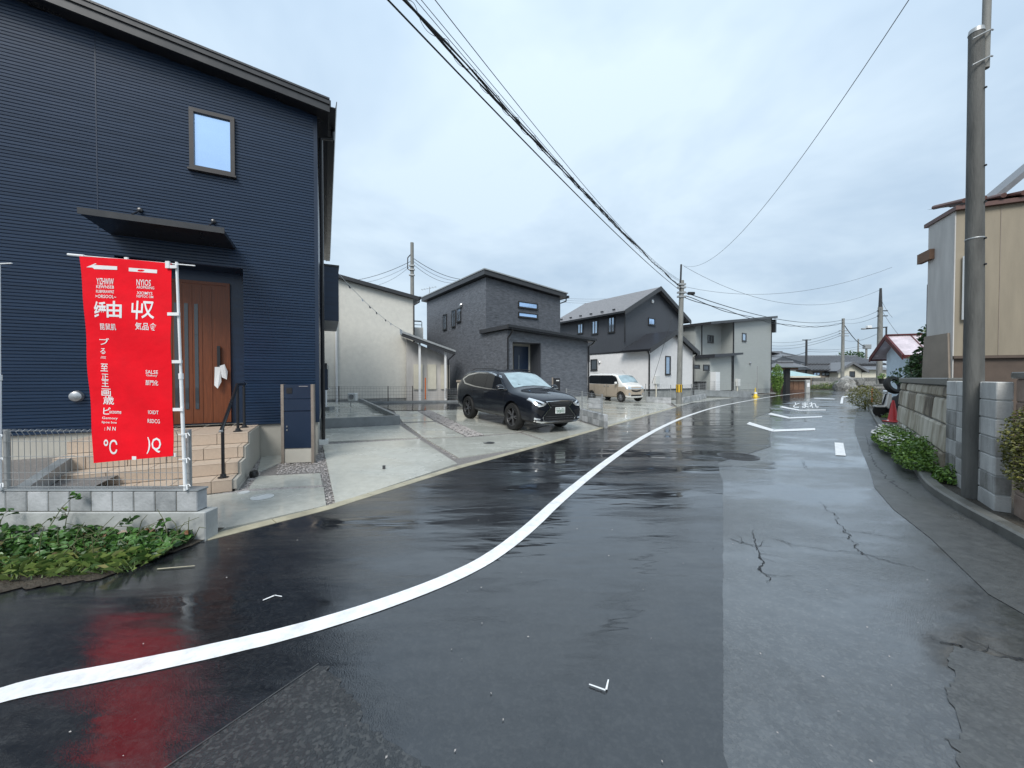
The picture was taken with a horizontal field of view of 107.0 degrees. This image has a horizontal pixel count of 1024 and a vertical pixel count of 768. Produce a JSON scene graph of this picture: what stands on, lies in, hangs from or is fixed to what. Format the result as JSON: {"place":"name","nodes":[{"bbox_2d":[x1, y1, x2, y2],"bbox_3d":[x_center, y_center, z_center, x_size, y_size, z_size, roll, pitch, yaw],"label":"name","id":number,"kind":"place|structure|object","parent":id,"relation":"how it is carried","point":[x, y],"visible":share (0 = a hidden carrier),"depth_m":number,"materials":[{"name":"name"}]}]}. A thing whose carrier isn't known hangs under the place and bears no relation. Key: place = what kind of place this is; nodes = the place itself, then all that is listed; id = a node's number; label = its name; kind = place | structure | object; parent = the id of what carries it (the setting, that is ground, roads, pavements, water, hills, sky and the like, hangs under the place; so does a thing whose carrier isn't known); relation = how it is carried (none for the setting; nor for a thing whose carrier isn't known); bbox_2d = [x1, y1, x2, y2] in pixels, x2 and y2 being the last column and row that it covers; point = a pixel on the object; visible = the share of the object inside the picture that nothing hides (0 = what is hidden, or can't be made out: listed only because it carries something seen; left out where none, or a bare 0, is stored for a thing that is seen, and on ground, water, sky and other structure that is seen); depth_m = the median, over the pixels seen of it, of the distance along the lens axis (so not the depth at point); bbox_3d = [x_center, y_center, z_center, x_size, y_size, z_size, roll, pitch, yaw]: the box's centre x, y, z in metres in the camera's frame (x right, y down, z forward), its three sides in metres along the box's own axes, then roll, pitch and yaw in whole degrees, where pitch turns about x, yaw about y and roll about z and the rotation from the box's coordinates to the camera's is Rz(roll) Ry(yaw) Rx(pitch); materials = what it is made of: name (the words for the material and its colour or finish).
{"place":"outdoors","nodes":[
{"label":"outdoors","id":0,"kind":"place"},
{"bbox_2d":[2,457,116,485],"bbox_3d":[-6.700,1.104,4.718,4.600,0.040,2.200,0,1,0],"label":"bed","id":1,"kind":"object","parent":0,"point":[14,466],"depth_m":4.68,"materials":[{"name":"gravel"}]},
{"bbox_2d":[17,455,74,485],"bbox_3d":[-5.185,1.030,4.238,0.100,0.246,1.229,-1,1,-36],"label":"border","id":2,"kind":"object","parent":1,"relation":"on","point":[63,464],"visible":0.43,"depth_m":4.23,"materials":[{"name":"concrete"}]},
{"bbox_2d":[373,402,462,409],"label":"asphalt lot","id":3,"kind":"structure","parent":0,"point":[430,406],"depth_m":16.45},
{"bbox_2d":[207,407,675,539],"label":"driveway","id":4,"kind":"structure","parent":0,"point":[413,446],"depth_m":6.61,"materials":[{"name":"concrete"}]},
{"bbox_2d":[249,470,258,478],"bbox_3d":[-3.743,1.309,5.495,0.120,0.110,0.120,0,1,0],"label":"spotlight","id":5,"kind":"object","parent":4,"relation":"on","point":[253,473],"visible":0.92,"depth_m":5.46,"materials":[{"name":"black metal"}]},
{"bbox_2d":[281,384,315,463],"bbox_3d":[-3.603,0.669,6.440,0.507,1.332,0.234,0,1,-10],"label":"mailbox post","id":6,"kind":"object","parent":4,"relation":"on","point":[298,433],"visible":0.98,"depth_m":6.34,"materials":[{"name":"grey metal"}]},
{"bbox_2d":[284,410,315,448],"bbox_3d":[-3.603,0.764,6.441,0.415,0.617,0.234,0,1,-10],"label":"parcel door","id":7,"kind":"structure","parent":6,"relation":"in","point":[297,424],"depth_m":6.34,"materials":[{"name":"metal"}]},
{"bbox_2d":[320,398,399,428],"bbox_3d":[-5.785,0.935,13.784,2.082,0.452,7.700,0,1,-26],"label":"concrete bed","id":8,"kind":"object","parent":4,"relation":"on","point":[362,413],"visible":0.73,"depth_m":11.72,"materials":[{"name":"concrete"}]},
{"bbox_2d":[325,388,334,410],"bbox_3d":[-6.640,0.518,13.506,0.450,0.940,0.400,0,1,0],"label":"garden tap","id":9,"kind":"object","parent":8,"relation":"on","point":[328,408],"visible":0.46,"depth_m":13.46,"materials":[{"name":"white plastic"}]},
{"bbox_2d":[348,393,357,406],"bbox_3d":[-6.142,0.611,14.597,0.320,0.520,0.230,0,1,0],"label":"gas meter","id":10,"kind":"object","parent":8,"relation":"on","point":[352,396],"visible":1,"depth_m":14.51,"materials":[{"name":"metal"}]},
{"bbox_2d":[457,368,579,429],"bbox_3d":[0.018,0.367,12.070,2.260,1.687,4.663,0,3,-34],"label":"sport utility car","id":11,"kind":"object","parent":4,"relation":"on","point":[516,399],"visible":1,"depth_m":10.86,"materials":[{"name":"black"}]},
{"bbox_2d":[552,377,559,390],"bbox_3d":[1.805,0.154,15.625,0.340,0.850,0.160,0,1,0],"label":"mailbox post","id":12,"kind":"object","parent":4,"relation":"on","point":[555,381],"visible":0.59,"depth_m":15.55,"materials":[{"name":"black metal"}]},
{"bbox_2d":[0,389,1023,767],"bbox_3d":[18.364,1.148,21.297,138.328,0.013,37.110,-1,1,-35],"label":"road","id":13,"kind":"structure","parent":0,"point":[816,579],"depth_m":2.29,"materials":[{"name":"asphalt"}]},
{"bbox_2d":[0,486,217,545],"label":"block wall","id":14,"kind":"structure","parent":13,"relation":"on","point":[99,506],"depth_m":3.48,"materials":[{"name":"concrete"}]},
{"bbox_2d":[0,263,12,489],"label":"banner pole","id":15,"kind":"object","parent":14,"relation":"on","point":[1,457],"visible":1,"depth_m":3.44,"materials":[{"name":"white plastic"}]},
{"bbox_2d":[2,429,191,488],"bbox_3d":[-4.288,0.693,3.519,2.633,0.552,0.069,0,1,0],"label":"fence","id":16,"kind":"object","parent":14,"relation":"on","point":[7,456],"visible":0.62,"depth_m":3.50,"materials":[{"name":"metal"}]},
{"bbox_2d":[67,253,194,490],"bbox_3d":[-3.436,-0.105,3.421,1.147,2.151,0.073,0,1,0],"label":"red banner","id":17,"kind":"object","parent":16,"relation":"attached to","point":[128,312],"visible":1,"depth_m":3.41,"materials":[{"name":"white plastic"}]},
{"bbox_2d":[0,527,224,591],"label":"soil bed","id":18,"kind":"object","parent":13,"relation":"on","point":[24,582],"visible":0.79,"depth_m":2.81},
{"bbox_2d":[0,544,172,580],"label":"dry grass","id":19,"kind":"structure","parent":18,"relation":"on","point":[49,567],"depth_m":2.92,"materials":[{"name":"green plant"}]},
{"bbox_2d":[0,491,203,569],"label":"bramble","id":20,"kind":"object","parent":18,"relation":"on","point":[20,542],"visible":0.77,"depth_m":3.27,"materials":[{"name":"green plant"}]},
{"bbox_2d":[407,242,414,294],"bbox_3d":[-7.432,-4.618,27.914,0.579,11.529,0.370,0,1,0],"label":"utility pole","id":21,"kind":"object","parent":13,"relation":"on","point":[411,269],"visible":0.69,"depth_m":27.77,"materials":[{"name":"concrete"}]},
{"bbox_2d":[320,396,690,429],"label":"building lots","id":22,"kind":"structure","parent":13,"relation":"on","point":[672,404],"depth_m":20.94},
{"bbox_2d":[52,423,259,494],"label":"entrance steps","id":23,"kind":"structure","parent":22,"relation":"on","point":[242,452],"depth_m":5.02,"materials":[{"name":"tile"}]},
{"bbox_2d":[217,383,248,478],"bbox_3d":[-4.092,0.599,5.594,0.120,1.221,1.710,0,1,-26],"label":"handrail","id":24,"kind":"object","parent":23,"relation":"on","point":[237,429],"visible":1,"depth_m":5.43,"materials":[{"name":"black metal"}]},
{"bbox_2d":[0,0,338,460],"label":"navy house","id":25,"kind":"structure","parent":22,"relation":"on","point":[122,135],"depth_m":5.96,"materials":[{"name":"metal"}]},
{"bbox_2d":[171,282,227,423],"bbox_3d":[-5.561,-0.524,6.479,1.147,2.417,0.129,0,1,-26],"label":"door","id":26,"kind":"structure","parent":25,"relation":"in","point":[203,316],"depth_m":6.59,"materials":[{"name":"brown wood"}]},
{"bbox_2d":[187,106,236,179],"bbox_3d":[-4.937,-3.967,6.242,0.642,1.009,0.080,0,1,-26],"label":"window","id":27,"kind":"structure","parent":25,"relation":"in","point":[211,134],"depth_m":6.26,"materials":[{"name":"clear glass"}]},
{"bbox_2d":[324,274,420,401],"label":"cream house","id":28,"kind":"structure","parent":22,"relation":"on","point":[365,350],"depth_m":18.99,"materials":[{"name":"paint"}]},
{"bbox_2d":[369,400,457,402],"bbox_3d":[-5.574,0.902,17.875,6.568,0.195,0.225,0,1,-17],"label":"fence footing","id":29,"kind":"object","parent":22,"relation":"on","point":[425,401],"visible":0.29,"depth_m":18.14,"materials":[{"name":"concrete"}]},
{"bbox_2d":[327,386,412,401],"bbox_3d":[-6.688,0.456,17.573,4.072,0.734,0.118,0,1,-17],"label":"fence","id":30,"kind":"object","parent":29,"relation":"on","point":[379,394],"visible":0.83,"depth_m":17.81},
{"bbox_2d":[400,320,455,400],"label":"lean to house","id":31,"kind":"structure","parent":22,"relation":"on","point":[432,367],"depth_m":19.63,"materials":[{"name":"paint"}]},
{"bbox_2d":[421,268,596,404],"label":"grey house","id":32,"kind":"structure","parent":22,"relation":"on","point":[485,318],"depth_m":19.40,"materials":[{"name":"brick"}]},
{"bbox_2d":[442,314,446,330],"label":"window","id":33,"kind":"structure","parent":32,"relation":"in","point":[445,315],"depth_m":22.19,"materials":[{"name":"grey glass"}]},
{"bbox_2d":[451,310,455,327],"bbox_3d":[-3.303,-3.661,21.292,0.080,0.977,0.485,-1,1,-35],"label":"window","id":34,"kind":"structure","parent":32,"relation":"in","point":[453,313],"depth_m":21.28,"materials":[{"name":"grey glass"}]},
{"bbox_2d":[456,307,460,322],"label":"window","id":35,"kind":"structure","parent":32,"relation":"in","point":[458,311],"depth_m":20.76,"materials":[{"name":"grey glass"}]},
{"bbox_2d":[514,346,527,370],"bbox_3d":[0.456,-0.620,18.403,0.865,2.403,0.100,-1,1,-35],"label":"door","id":36,"kind":"structure","parent":32,"relation":"in","point":[520,353],"depth_m":18.40,"materials":[{"name":"metal"}]},
{"bbox_2d":[518,301,537,309],"bbox_3d":[0.869,-4.119,19.919,1.329,0.346,0.080,-1,1,-35],"label":"window","id":37,"kind":"structure","parent":32,"relation":"in","point":[526,305],"depth_m":19.91,"materials":[{"name":"blue glass"}]},
{"bbox_2d":[518,312,537,319],"bbox_3d":[0.869,-3.595,19.927,1.329,0.285,0.080,-1,1,-35],"label":"window","id":38,"kind":"structure","parent":32,"relation":"in","point":[520,314],"depth_m":19.92,"materials":[{"name":"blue glass"}]},
{"bbox_2d":[560,286,699,399],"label":"gabled house","id":39,"kind":"structure","parent":22,"relation":"on","point":[628,332],"depth_m":26.19,"materials":[{"name":"white"}]},
{"bbox_2d":[577,323,582,333],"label":"window","id":40,"kind":"structure","parent":39,"relation":"in","point":[579,326],"depth_m":28.62,"materials":[{"name":"blue glass"}]},
{"bbox_2d":[590,359,597,370],"bbox_3d":[5.942,-1.385,27.534,0.080,0.830,0.688,-1,1,-35],"label":"window","id":41,"kind":"structure","parent":39,"relation":"in","point":[593,362],"depth_m":27.51,"materials":[{"name":"grey glass"}]},
{"bbox_2d":[591,320,597,334],"bbox_3d":[5.973,-4.086,27.422,0.080,1.020,0.636,-1,1,-35],"label":"window","id":42,"kind":"structure","parent":39,"relation":"in","point":[594,324],"depth_m":27.42,"materials":[{"name":"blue glass"}]},
{"bbox_2d":[607,316,614,333],"bbox_3d":[6.849,-4.077,26.168,0.080,1.121,0.629,-1,1,-35],"label":"window","id":43,"kind":"structure","parent":39,"relation":"in","point":[611,320],"depth_m":26.14,"materials":[{"name":"blue glass"}]},
{"bbox_2d":[665,356,670,374],"bbox_3d":[10.268,-1.210,24.900,0.632,1.265,0.080,-1,1,-35],"label":"window","id":44,"kind":"structure","parent":39,"relation":"in","point":[667,358],"depth_m":24.92,"materials":[{"name":"blue glass"}]},
{"bbox_2d":[646,397,670,403],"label":"block wall","id":45,"kind":"structure","parent":22,"relation":"on","point":[658,400],"depth_m":21.66,"materials":[{"name":"concrete"}]},
{"bbox_2d":[645,384,670,397],"bbox_3d":[8.383,0.387,21.743,1.405,0.802,0.050,0,1,12],"label":"fence","id":46,"kind":"object","parent":45,"relation":"on","point":[655,394],"visible":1,"depth_m":21.78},
{"bbox_2d":[683,316,777,393],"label":"shed roof house","id":47,"kind":"structure","parent":22,"relation":"on","point":[737,351],"depth_m":31.87,"materials":[{"name":"grey"}]},
{"bbox_2d":[578,408,607,427],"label":"block wall","id":48,"kind":"structure","parent":13,"relation":"on","point":[596,419],"depth_m":11.90,"materials":[{"name":"concrete"}]},
{"bbox_2d":[566,388,602,414],"bbox_3d":[2.362,0.543,12.753,0.043,0.700,3.099,0,1,-12],"label":"fence","id":49,"kind":"object","parent":48,"relation":"on","point":[582,401],"visible":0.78,"depth_m":12.63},
{"bbox_2d":[692,390,751,396],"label":"long footing wall","id":50,"kind":"structure","parent":13,"relation":"on","point":[714,393],"depth_m":28.70,"materials":[{"name":"concrete"}]},
{"bbox_2d":[692,381,756,391],"bbox_3d":[16.178,0.153,28.778,5.855,0.901,0.050,0,1,-13],"label":"fence","id":51,"kind":"object","parent":50,"relation":"on","point":[748,387],"visible":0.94,"depth_m":28.99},
{"bbox_2d":[671,392,775,406],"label":"house forecourt","id":52,"kind":"structure","parent":13,"relation":"on","point":[708,398],"depth_m":26.08,"materials":[{"name":"concrete"}]},
{"bbox_2d":[676,264,685,403],"bbox_3d":[9.520,-2.734,21.409,0.460,7.977,0.336,0,1,0],"label":"utility pole","id":53,"kind":"object","parent":52,"relation":"on","point":[681,296],"visible":0.95,"depth_m":21.30,"materials":[{"name":"concrete"}]},
{"bbox_2d":[387,0,680,290],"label":"overhead wire","id":54,"kind":"object","parent":53,"relation":"attached to","point":[428,42],"visible":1,"depth_m":5.82,"materials":[{"name":"black"}]},
{"bbox_2d":[402,0,680,286],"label":"cable bundle","id":55,"kind":"object","parent":53,"relation":"attached to","point":[446,45],"visible":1,"depth_m":6.17,"materials":[{"name":"rubber"}]},
{"bbox_2d":[416,0,679,281],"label":"overhead wire","id":56,"kind":"object","parent":53,"relation":"attached to","point":[501,100],"visible":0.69,"depth_m":5.88,"materials":[{"name":"grey"}]},
{"bbox_2d":[421,0,679,280],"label":"overhead wire","id":57,"kind":"object","parent":53,"relation":"attached to","point":[500,94],"visible":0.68,"depth_m":6.08,"materials":[{"name":"grey"}]},
{"bbox_2d":[435,0,679,279],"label":"overhead wire","id":58,"kind":"object","parent":53,"relation":"attached to","point":[529,119],"visible":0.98,"depth_m":6.57,"materials":[{"name":"grey"}]},
{"bbox_2d":[687,293,840,322],"bbox_3d":[25.763,-6.568,34.599,41.564,2.646,0.044,-1,1,-40],"label":"overhead wire","id":59,"kind":"object","parent":53,"relation":"attached to","point":[749,312],"visible":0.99,"depth_m":27.00,"materials":[{"name":"black"}]},
{"bbox_2d":[686,296,842,326],"bbox_3d":[25.738,-6.264,34.604,41.612,2.605,0.100,-1,1,-40],"label":"overhead wire","id":60,"kind":"object","parent":53,"relation":"attached to","point":[750,316],"visible":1,"depth_m":27.02,"materials":[{"name":"black"}]},
{"bbox_2d":[683,0,908,266],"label":"overhead wire","id":61,"kind":"object","parent":53,"relation":"attached to","point":[825,123],"visible":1,"depth_m":6.61,"materials":[{"name":"grey"}]},
{"bbox_2d":[682,394,706,403],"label":"block wall","id":62,"kind":"structure","parent":52,"relation":"on","point":[693,398],"depth_m":23.89,"materials":[{"name":"concrete"}]},
{"bbox_2d":[692,381,705,389],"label":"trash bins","id":63,"kind":"object","parent":52,"relation":"on","point":[698,384],"visible":0.33,"depth_m":28.61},
{"bbox_2d":[770,364,783,394],"bbox_3d":[23.439,-0.404,33.488,1.004,2.771,0.991,0,1,0],"label":"young tree","id":64,"kind":"object","parent":13,"relation":"on","point":[776,380],"visible":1,"depth_m":33.38,"materials":[{"name":"green plant"}]},
{"bbox_2d":[772,351,793,360],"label":"hipped house","id":65,"kind":"structure","parent":13,"relation":"on","point":[777,354],"depth_m":67.09,"materials":[{"name":"grey"}]},
{"bbox_2d":[772,361,806,392],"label":"gate pavilion","id":66,"kind":"structure","parent":13,"relation":"on","point":[786,380],"depth_m":37.81,"materials":[{"name":"grey wood"}]},
{"bbox_2d":[770,371,820,391],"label":"teal roof shed","id":67,"kind":"structure","parent":13,"relation":"on","point":[797,381],"depth_m":40.47,"materials":[{"name":"brown wood"}]},
{"bbox_2d":[805,339,807,373],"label":"utility pole","id":68,"kind":"object","parent":13,"relation":"on","point":[806,353],"visible":0.62,"depth_m":54.83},
{"bbox_2d":[805,380,809,392],"bbox_3d":[29.245,0.243,37.501,0.400,1.297,0.255,0,1,0],"label":"white post","id":69,"kind":"object","parent":13,"relation":"on","point":[807,386],"visible":0.95,"depth_m":37.39,"materials":[{"name":"concrete"}]},
{"bbox_2d":[795,364,829,385],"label":"tiled wing","id":70,"kind":"structure","parent":13,"relation":"on","point":[818,370],"depth_m":54.01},
{"bbox_2d":[772,355,886,371],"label":"tiled house","id":71,"kind":"structure","parent":13,"relation":"on","point":[817,359],"depth_m":58.06,"materials":[{"name":"grey tile"}]},
{"bbox_2d":[839,318,848,377],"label":"utility pole","id":72,"kind":"object","parent":13,"relation":"on","point":[842,330],"visible":0.87,"depth_m":47.82,"materials":[{"name":"concrete"}]},
{"bbox_2d":[685,297,841,327],"bbox_3d":[25.737,-6.193,34.654,41.548,2.557,0.100,-1,1,-40],"label":"overhead wire","id":73,"kind":"object","parent":72,"relation":"attached to","point":[747,317],"visible":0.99,"depth_m":27.11,"materials":[{"name":"black"}]},
{"bbox_2d":[812,378,875,388],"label":"boundary wall","id":74,"kind":"structure","parent":13,"relation":"on","point":[870,382],"depth_m":50.00,"materials":[{"name":"concrete"}]},
{"bbox_2d":[825,361,869,377],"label":"gable wing","id":75,"kind":"structure","parent":13,"relation":"on","point":[853,369],"depth_m":52.48,"materials":[{"name":"paint"}]},
{"bbox_2d":[832,375,865,390],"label":"rock pile","id":76,"kind":"object","parent":13,"relation":"on","point":[845,383],"visible":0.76,"depth_m":43.65,"materials":[{"name":"stone"}]},
{"bbox_2d":[839,350,867,357],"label":"round tree","id":77,"kind":"object","parent":13,"relation":"on","point":[859,353],"visible":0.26,"depth_m":74.29,"materials":[{"name":"green plant"}]},
{"bbox_2d":[861,365,885,378],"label":"side wing","id":78,"kind":"structure","parent":13,"relation":"on","point":[872,370],"depth_m":53.49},
{"bbox_2d":[861,288,887,383],"bbox_3d":[25.769,-2.817,26.958,1.804,7.959,0.360,0,1,0],"label":"utility pole","id":79,"kind":"object","parent":13,"relation":"on","point":[879,364],"visible":0.74,"depth_m":26.86,"materials":[{"name":"concrete"}]},
{"bbox_2d":[866,401,1023,547],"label":"kerb","id":80,"kind":"structure","parent":13,"relation":"on","point":[1008,530],"depth_m":4.08,"materials":[{"name":"concrete"}]},
{"bbox_2d":[92,0,1023,367],"label":"sky","id":81,"kind":"structure","parent":0,"point":[682,119],"materials":[{"name":"white"}]},
{"bbox_2d":[580,397,672,424],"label":"van driveway","id":82,"kind":"structure","parent":0,"point":[615,410],"depth_m":17.83,"materials":[{"name":"concrete"}]},
{"bbox_2d":[589,398,600,408],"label":"block wall","id":83,"kind":"structure","parent":82,"relation":"on","point":[595,402],"depth_m":15.40,"materials":[{"name":"concrete"}]},
{"bbox_2d":[589,373,643,401],"bbox_3d":[6.183,0.091,22.805,1.860,1.804,3.395,-1,1,-29],"label":"kei van","id":84,"kind":"object","parent":82,"relation":"on","point":[621,387],"visible":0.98,"depth_m":21.95,"materials":[{"name":"beige metal"}]},
{"bbox_2d":[873,384,884,404],"bbox_3d":[19.953,0.561,20.341,0.810,1.118,0.600,-1,1,-30],"label":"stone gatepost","id":85,"kind":"object","parent":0,"point":[879,386],"visible":0.31,"depth_m":20.19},
{"bbox_2d":[871,402,1023,527],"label":"verge","id":86,"kind":"structure","parent":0,"point":[1013,518],"depth_m":4.31,"materials":[{"name":"concrete"}]},
{"bbox_2d":[844,385,882,408],"bbox_3d":[17.261,0.661,18.517,1.219,1.279,1.884,0,1,0],"label":"clipped hedge","id":87,"kind":"object","parent":86,"relation":"on","point":[868,403],"visible":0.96,"depth_m":18.41,"materials":[{"name":"green plant"}]},
{"bbox_2d":[872,390,891,416],"bbox_3d":[14.065,0.709,13.701,1.630,0.998,0.604,0,1,20],"label":"motor scooter","id":88,"kind":"object","parent":86,"relation":"on","point":[878,410],"visible":0.45,"depth_m":13.84,"materials":[{"name":"plastic"}]},
{"bbox_2d":[870,420,906,443],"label":"flowering weeds","id":89,"kind":"object","parent":86,"relation":"on","point":[876,433],"visible":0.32,"depth_m":8.47,"materials":[{"name":"green plant"}]},
{"bbox_2d":[882,400,897,422],"bbox_3d":[12.373,0.881,12.301,0.378,0.700,0.378,0,1,0],"label":"traffic cone","id":90,"kind":"object","parent":86,"relation":"on","point":[892,416],"visible":0.78,"depth_m":12.25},
{"bbox_2d":[883,376,901,393],"bbox_3d":[13.309,0.036,13.202,0.630,0.626,0.368,0,1,0],"label":"old tyre","id":91,"kind":"object","parent":86,"relation":"on","point":[888,387],"visible":0.73,"depth_m":13.15,"materials":[{"name":"rubber"}]},
{"bbox_2d":[887,394,898,414],"bbox_3d":[14.050,0.755,13.612,0.891,0.958,1.085,0,1,0],"label":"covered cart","id":92,"kind":"object","parent":86,"relation":"on","point":[895,399],"visible":0.07,"depth_m":13.59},
{"bbox_2d":[869,333,923,396],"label":"red roof shed","id":93,"kind":"structure","parent":86,"relation":"on","point":[894,351],"depth_m":15.32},
{"bbox_2d":[877,424,918,453],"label":"flowering weeds","id":94,"kind":"object","parent":86,"relation":"on","point":[889,442],"visible":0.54,"depth_m":7.46,"materials":[{"name":"green plant"}]},
{"bbox_2d":[887,366,920,383],"bbox_3d":[12.052,0.386,11.607,0.857,1.855,0.655,0,1,0],"label":"shrub","id":95,"kind":"object","parent":86,"relation":"on","point":[914,374],"visible":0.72,"depth_m":11.58,"materials":[{"name":"green plant"}]},
{"bbox_2d":[903,349,922,377],"bbox_3d":[13.225,0.072,12.295,0.740,2.459,0.719,0,1,0],"label":"leafy shrub","id":96,"kind":"object","parent":86,"relation":"on","point":[916,360],"visible":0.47,"depth_m":12.27,"materials":[{"name":"green plant"}]},
{"bbox_2d":[891,435,939,472],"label":"green weeds","id":97,"kind":"object","parent":86,"relation":"on","point":[908,453],"visible":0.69,"depth_m":6.00,"materials":[{"name":"green plant"}]},
{"bbox_2d":[916,324,925,350],"bbox_3d":[13.121,-0.298,11.993,0.470,3.209,0.554,0,1,0],"label":"climbing plant","id":98,"kind":"object","parent":86,"relation":"on","point":[921,338],"visible":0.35,"depth_m":12.04,"materials":[{"name":"green plant"}]},
{"bbox_2d":[897,378,962,468],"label":"stone wall","id":99,"kind":"structure","parent":86,"relation":"on","point":[922,408],"depth_m":6.61,"materials":[{"name":"stone"}]},
{"bbox_2d":[931,463,956,484],"bbox_3d":[5.982,1.217,5.170,0.371,0.296,0.481,1,1,40],"label":"bush","id":100,"kind":"object","parent":86,"relation":"on","point":[940,474],"visible":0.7,"depth_m":5.13,"materials":[{"name":"green plant"}]},
{"bbox_2d":[917,164,1023,435],"bbox_3d":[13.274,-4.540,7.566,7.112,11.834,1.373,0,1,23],"label":"tan building","id":101,"kind":"structure","parent":86,"relation":"on","point":[943,255],"depth_m":8.28,"materials":[{"name":"brown wood"}]},
{"bbox_2d":[961,0,993,499],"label":"utility pole","id":102,"kind":"object","parent":86,"relation":"on","point":[979,48],"visible":0.88,"depth_m":4.43,"materials":[{"name":"concrete"}]},
{"bbox_2d":[945,381,1013,512],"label":"tall block wall","id":103,"kind":"structure","parent":86,"relation":"on","point":[996,405],"depth_m":4.22,"materials":[{"name":"concrete"}]},
{"bbox_2d":[997,405,1023,492],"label":"hedge bush","id":104,"kind":"object","parent":86,"relation":"on","point":[1017,439],"visible":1,"depth_m":3.71,"materials":[{"name":"green plant"}]},
{"bbox_2d":[1011,372,1023,519],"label":"brown pillar","id":105,"kind":"structure","parent":86,"relation":"on","point":[1019,500],"depth_m":3.89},
{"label":"far lawn","id":106,"kind":"structure","parent":0,"visible":0},
{"bbox_2d":[810,382,832,388],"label":"weeds","id":107,"kind":"object","parent":106,"relation":"on","point":[820,386],"visible":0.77,"depth_m":48.34,"materials":[{"name":"green plant"}]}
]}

